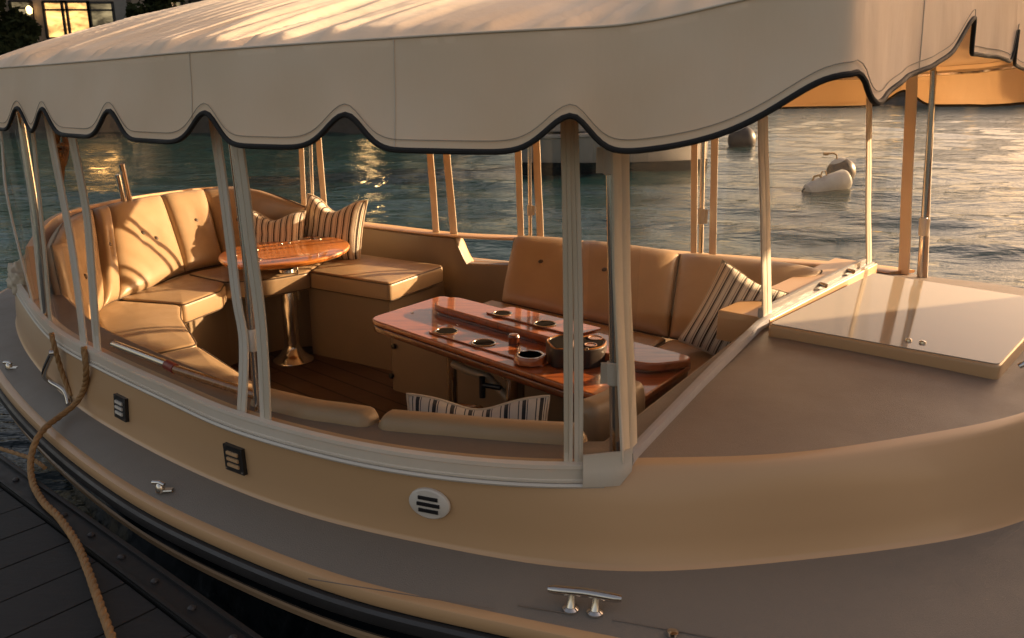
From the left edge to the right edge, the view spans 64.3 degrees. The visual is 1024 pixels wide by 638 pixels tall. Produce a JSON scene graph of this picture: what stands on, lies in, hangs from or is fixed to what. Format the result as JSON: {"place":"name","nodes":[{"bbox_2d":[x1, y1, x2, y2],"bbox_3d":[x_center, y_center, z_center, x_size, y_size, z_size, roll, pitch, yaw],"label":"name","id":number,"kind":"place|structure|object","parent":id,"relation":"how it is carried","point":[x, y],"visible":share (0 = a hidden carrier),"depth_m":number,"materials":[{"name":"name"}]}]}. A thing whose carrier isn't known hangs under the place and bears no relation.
{"place":"outdoors","nodes":[
{"label":"outdoors","id":0,"kind":"place"},
{"bbox_2d":[2,113,360,133],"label":"quay","id":1,"kind":"structure","parent":0,"point":[342,125],"depth_m":31.17,"materials":[{"name":"stone"}]},
{"bbox_2d":[0,0,23,27],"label":"garden tree","id":2,"kind":"object","parent":1,"relation":"on","point":[7,15],"visible":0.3,"depth_m":31.35,"materials":[{"name":"green plant"}]},
{"bbox_2d":[0,12,41,54],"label":"garden tree","id":3,"kind":"object","parent":1,"relation":"on","point":[25,29],"visible":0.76,"depth_m":31.31,"materials":[{"name":"green plant"}]},
{"bbox_2d":[3,39,44,53],"bbox_3d":[-18.572,-9.728,31.845,2.114,2.453,1.948,-3,16,-11],"label":"garden tree","id":4,"kind":"object","parent":1,"relation":"on","point":[13,47],"visible":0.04,"depth_m":31.02,"materials":[{"name":"green plant"}]},
{"bbox_2d":[0,0,202,41],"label":"waterfront house","id":5,"kind":"structure","parent":1,"relation":"on","point":[55,18],"depth_m":33.76,"materials":[{"name":"paint"}]},
{"bbox_2d":[8,0,34,19],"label":"wall","id":6,"kind":"structure","parent":5,"relation":"in","point":[14,3],"depth_m":33.68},
{"bbox_2d":[41,1,71,39],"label":"window","id":7,"kind":"structure","parent":5,"relation":"in","point":[51,10],"depth_m":33.82,"materials":[{"name":"yellow glass"}]},
{"bbox_2d":[60,1,92,34],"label":"window","id":8,"kind":"structure","parent":5,"relation":"in","point":[77,10],"depth_m":33.80,"materials":[{"name":"yellow glass"}]},
{"bbox_2d":[86,1,115,27],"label":"window","id":9,"kind":"structure","parent":5,"relation":"in","point":[103,12],"depth_m":33.77,"materials":[{"name":"black"}]},
{"bbox_2d":[176,0,183,5],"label":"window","id":10,"kind":"structure","parent":5,"relation":"in","point":[178,3],"depth_m":33.68,"materials":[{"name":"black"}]},
{"bbox_2d":[188,0,202,3],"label":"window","id":11,"kind":"structure","parent":5,"relation":"in","point":[190,1],"depth_m":33.59,"materials":[{"name":"black"}]},
{"bbox_2d":[124,0,185,17],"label":"garden tree","id":12,"kind":"object","parent":1,"relation":"on","point":[132,9],"visible":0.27,"depth_m":31.20,"materials":[{"name":"green plant"}]},
{"bbox_2d":[0,105,1023,519],"bbox_3d":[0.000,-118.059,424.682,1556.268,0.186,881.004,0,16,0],"label":"water","id":13,"kind":"structure","parent":0,"point":[976,217],"depth_m":13.41,"materials":[{"name":"teal liquid"}]},
{"bbox_2d":[0,0,1023,637],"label":"electric boat","id":14,"kind":"object","parent":13,"relation":"on","point":[834,448],"visible":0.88,"depth_m":1.84,"materials":[{"name":"plastic"}]},
{"bbox_2d":[6,257,26,296],"bbox_3d":[-2.069,-0.165,3.459,0.264,0.203,0.139,14,21,40],"label":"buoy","id":15,"kind":"object","parent":14,"relation":"on","point":[16,276],"visible":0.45,"depth_m":3.39,"materials":[{"name":"white plastic"}]},
{"bbox_2d":[49,332,71,395],"bbox_3d":[-1.492,0.151,2.694,0.065,0.218,0.029,9,18,29],"label":"lashing rope","id":16,"kind":"object","parent":14,"relation":"hanging from","point":[59,362],"visible":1,"depth_m":2.70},
{"bbox_2d":[55,133,68,180],"bbox_3d":[-1.665,-0.643,2.997,0.062,0.431,0.153,-8,18,-26],"label":"rope coil","id":17,"kind":"object","parent":14,"relation":"hanging from","point":[63,146],"visible":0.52,"depth_m":3.00,"materials":[{"name":"brown fabric"}]},
{"bbox_2d":[27,346,115,637],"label":"mooring rope","id":18,"kind":"object","parent":14,"relation":"attached to","point":[96,595],"visible":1,"depth_m":2.15,"materials":[{"name":"brown fabric"}]},
{"bbox_2d":[46,209,103,318],"bbox_3d":[-1.956,-0.227,3.677,0.170,0.390,1.157,-7,17,-22],"label":"back cushion","id":19,"kind":"object","parent":14,"relation":"on","point":[60,272],"visible":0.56,"depth_m":3.39,"materials":[{"name":"beige leather"}]},
{"bbox_2d":[92,205,119,307],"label":"back cushion","id":20,"kind":"object","parent":14,"relation":"on","point":[107,248],"visible":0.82,"depth_m":3.97,"materials":[{"name":"beige leather"}]},
{"bbox_2d":[99,301,196,353],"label":"seat cushion","id":21,"kind":"object","parent":14,"relation":"on","point":[160,328],"visible":0.56,"depth_m":3.46,"materials":[{"name":"beige leather"}]},
{"bbox_2d":[119,274,226,323],"bbox_3d":[-1.662,-0.113,4.158,0.397,0.118,0.579,3,16,12],"label":"seat cushion","id":22,"kind":"object","parent":14,"relation":"on","point":[194,297],"visible":0.77,"depth_m":4.01,"materials":[{"name":"beige leather"}]},
{"bbox_2d":[107,195,184,299],"bbox_3d":[-1.972,-0.406,4.311,0.344,0.399,0.934,0,16,0],"label":"back cushion","id":23,"kind":"object","parent":22,"relation":"on","point":[148,253],"visible":0.86,"depth_m":4.27,"materials":[{"name":"beige leather"}]},
{"bbox_2d":[110,340,252,398],"bbox_3d":[-0.929,0.140,2.269,0.740,0.029,0.041,12,20,36],"label":"boat hook","id":24,"kind":"object","parent":14,"relation":"on","point":[177,369],"visible":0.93,"depth_m":2.24,"materials":[{"name":"metal"}]},
{"bbox_2d":[160,189,221,272],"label":"back cushion","id":25,"kind":"object","parent":14,"relation":"on","point":[190,218],"visible":0.85,"depth_m":4.66,"materials":[{"name":"beige leather"}]},
{"bbox_2d":[161,347,251,388],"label":"seat cushion","id":26,"kind":"object","parent":14,"relation":"on","point":[201,359],"visible":0.22,"depth_m":2.98,"materials":[{"name":"beige leather"}]},
{"bbox_2d":[203,187,305,252],"bbox_3d":[-1.546,-0.577,4.914,0.592,0.400,0.477,-4,16,-15],"label":"back cushion","id":27,"kind":"object","parent":14,"relation":"on","point":[272,206],"visible":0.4,"depth_m":4.85,"materials":[{"name":"beige leather"}]},
{"bbox_2d":[189,262,323,299],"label":"seat cushion","id":28,"kind":"object","parent":14,"relation":"on","point":[275,282],"visible":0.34,"depth_m":4.43,"materials":[{"name":"beige leather"}]},
{"bbox_2d":[253,211,305,241],"bbox_3d":[-1.386,-0.480,4.747,0.368,0.298,0.178,2,16,6],"label":"throw pillow","id":29,"kind":"object","parent":28,"relation":"on","point":[289,227],"visible":0.45,"depth_m":4.69,"materials":[{"name":"fabric"}]},
{"bbox_2d":[218,236,349,365],"bbox_3d":[-1.245,-0.086,4.548,0.699,0.655,0.700,0,16,0],"label":"round table","id":30,"kind":"object","parent":14,"relation":"on","point":[286,256],"visible":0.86,"depth_m":4.51,"materials":[{"name":"brown wood"}]},
{"bbox_2d":[250,388,379,426],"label":"bolster cushion","id":31,"kind":"object","parent":14,"relation":"on","point":[309,408],"visible":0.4,"depth_m":1.99,"materials":[{"name":"beige leather"}]},
{"bbox_2d":[310,254,442,301],"bbox_3d":[-0.847,-0.258,4.669,0.810,0.118,0.533,9,18,30],"label":"seat cushion","id":32,"kind":"object","parent":14,"relation":"on","point":[378,278],"visible":0.91,"depth_m":4.47,"materials":[{"name":"beige leather"}]},
{"bbox_2d":[303,193,367,259],"bbox_3d":[-1.066,-0.536,4.853,0.428,0.400,0.199,5,17,18],"label":"throw pillow","id":33,"kind":"object","parent":32,"relation":"on","point":[323,219],"visible":0.73,"depth_m":4.78,"materials":[{"name":"fabric"}]},
{"bbox_2d":[456,403,483,407],"bbox_3d":[-0.229,0.474,2.956,0.255,0.413,0.245,0,16,0],"label":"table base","id":34,"kind":"object","parent":14,"relation":"on","point":[472,405],"visible":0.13,"depth_m":2.98,"materials":[{"name":"wood"}]},
{"bbox_2d":[406,393,549,420],"bbox_3d":[-0.099,0.385,2.285,0.411,0.334,0.188,0,16,0],"label":"throw pillow","id":35,"kind":"object","parent":14,"relation":"on","point":[532,408],"visible":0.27,"depth_m":2.26,"materials":[{"name":"multicoloured fabric"}]},
{"bbox_2d":[378,409,587,444],"bbox_3d":[-0.071,0.341,1.942,0.506,0.220,0.093,3,16,10],"label":"bolster cushion","id":36,"kind":"object","parent":14,"relation":"on","point":[488,428],"visible":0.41,"depth_m":1.89,"materials":[{"name":"beige leather"}]},
{"bbox_2d":[483,300,562,318],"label":"seat cushion","id":37,"kind":"object","parent":14,"relation":"on","point":[497,304],"visible":0.15,"depth_m":3.76,"materials":[{"name":"beige leather"}]},
{"bbox_2d":[501,236,562,315],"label":"back cushion","id":38,"kind":"object","parent":37,"relation":"on","point":[534,278],"visible":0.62,"depth_m":3.84,"materials":[{"name":"beige leather"}]},
{"bbox_2d":[372,296,690,407],"bbox_3d":[0.013,0.329,3.127,1.399,0.631,0.523,14,21,41],"label":"folding table","id":39,"kind":"object","parent":14,"relation":"on","point":[455,331],"visible":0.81,"depth_m":3.00,"materials":[{"name":"brown wood"}]},
{"bbox_2d":[514,350,546,366],"bbox_3d":[0.062,0.132,2.773,0.104,0.028,0.104,-6,17,-22],"label":"cup coaster","id":40,"kind":"object","parent":39,"relation":"on","point":[530,358],"visible":1,"depth_m":2.74,"materials":[{"name":"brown wood"}]},
{"bbox_2d":[546,335,606,368],"bbox_3d":[0.221,0.109,2.785,0.209,0.077,0.178,0,16,0],"label":"table caddy","id":41,"kind":"object","parent":39,"relation":"on","point":[594,349],"visible":0.74,"depth_m":2.73,"materials":[{"name":"brown wood"}]},
{"bbox_2d":[583,381,644,441],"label":"bolster cushion","id":42,"kind":"object","parent":14,"relation":"on","point":[596,417],"visible":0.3,"depth_m":2.14,"materials":[{"name":"beige leather"}]},
{"bbox_2d":[583,321,665,346],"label":"seat cushion","id":43,"kind":"object","parent":14,"relation":"on","point":[649,340],"visible":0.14,"depth_m":3.30,"materials":[{"name":"beige leather"}]},
{"bbox_2d":[582,241,679,338],"bbox_3d":[0.489,-0.162,3.687,0.503,0.268,0.768,4,16,14],"label":"back cushion","id":44,"kind":"object","parent":43,"relation":"on","point":[654,271],"visible":0.73,"depth_m":3.57,"materials":[{"name":"beige leather"}]},
{"bbox_2d":[653,340,712,402],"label":"seat cushion","id":45,"kind":"object","parent":14,"relation":"on","point":[698,357],"visible":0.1,"depth_m":3.10,"materials":[{"name":"beige leather"}]},
{"bbox_2d":[678,259,788,355],"bbox_3d":[0.851,-0.001,3.062,0.343,0.413,0.297,-12,20,-37],"label":"throw pillow","id":46,"kind":"object","parent":45,"relation":"on","point":[730,284],"visible":0.45,"depth_m":3.00,"materials":[{"name":"fabric"}]},
{"bbox_2d":[669,253,822,339],"bbox_3d":[0.899,-0.085,3.409,0.651,0.270,0.540,10,19,32],"label":"back cushion","id":47,"kind":"object","parent":14,"relation":"on","point":[696,273],"visible":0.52,"depth_m":3.44,"materials":[{"name":"beige leather"}]},
{"bbox_2d":[521,124,707,175],"bbox_3d":[2.075,-3.795,16.593,3.850,2.000,2.369,0,16,0],"label":"moored cruiser","id":48,"kind":"object","parent":13,"relation":"on","point":[677,159],"visible":0.18,"depth_m":15.82,"materials":[{"name":"grey paint"}]},
{"bbox_2d":[728,127,755,146],"bbox_3d":[6.628,-5.203,23.469,0.802,0.877,0.797,0,16,0],"label":"ball buoy","id":49,"kind":"object","parent":13,"relation":"on","point":[745,136],"visible":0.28,"depth_m":23.16,"materials":[{"name":"grey plastic"}]},
{"bbox_2d":[801,169,851,191],"bbox_3d":[5.007,-2.125,12.989,0.798,0.513,0.350,-2,16,-7],"label":"mooring buoy","id":50,"kind":"object","parent":13,"relation":"on","point":[841,179],"visible":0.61,"depth_m":12.84,"materials":[{"name":"white plastic"}]},
{"bbox_2d":[823,152,855,179],"bbox_3d":[5.578,-2.552,13.839,0.511,0.562,0.468,11,19,34],"label":"ball buoy","id":51,"kind":"object","parent":13,"relation":"on","point":[837,164],"visible":0.66,"depth_m":13.68,"materials":[{"name":"beige plastic"}]},
{"bbox_2d":[882,96,1023,105],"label":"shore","id":52,"kind":"structure","parent":0,"point":[897,100],"depth_m":85.77,"materials":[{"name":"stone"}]},
{"label":"water","id":53,"kind":"structure","parent":0,"visible":0},
{"bbox_2d":[0,454,262,637],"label":"dock","id":54,"kind":"object","parent":53,"relation":"on","point":[44,591],"visible":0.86,"depth_m":1.87,"materials":[{"name":"grey wood"}]},
{"bbox_2d":[0,447,46,469],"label":"thin line","id":55,"kind":"object","parent":54,"relation":"on","point":[36,461],"visible":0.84,"depth_m":2.49,"materials":[{"name":"beige fabric"}]}
]}

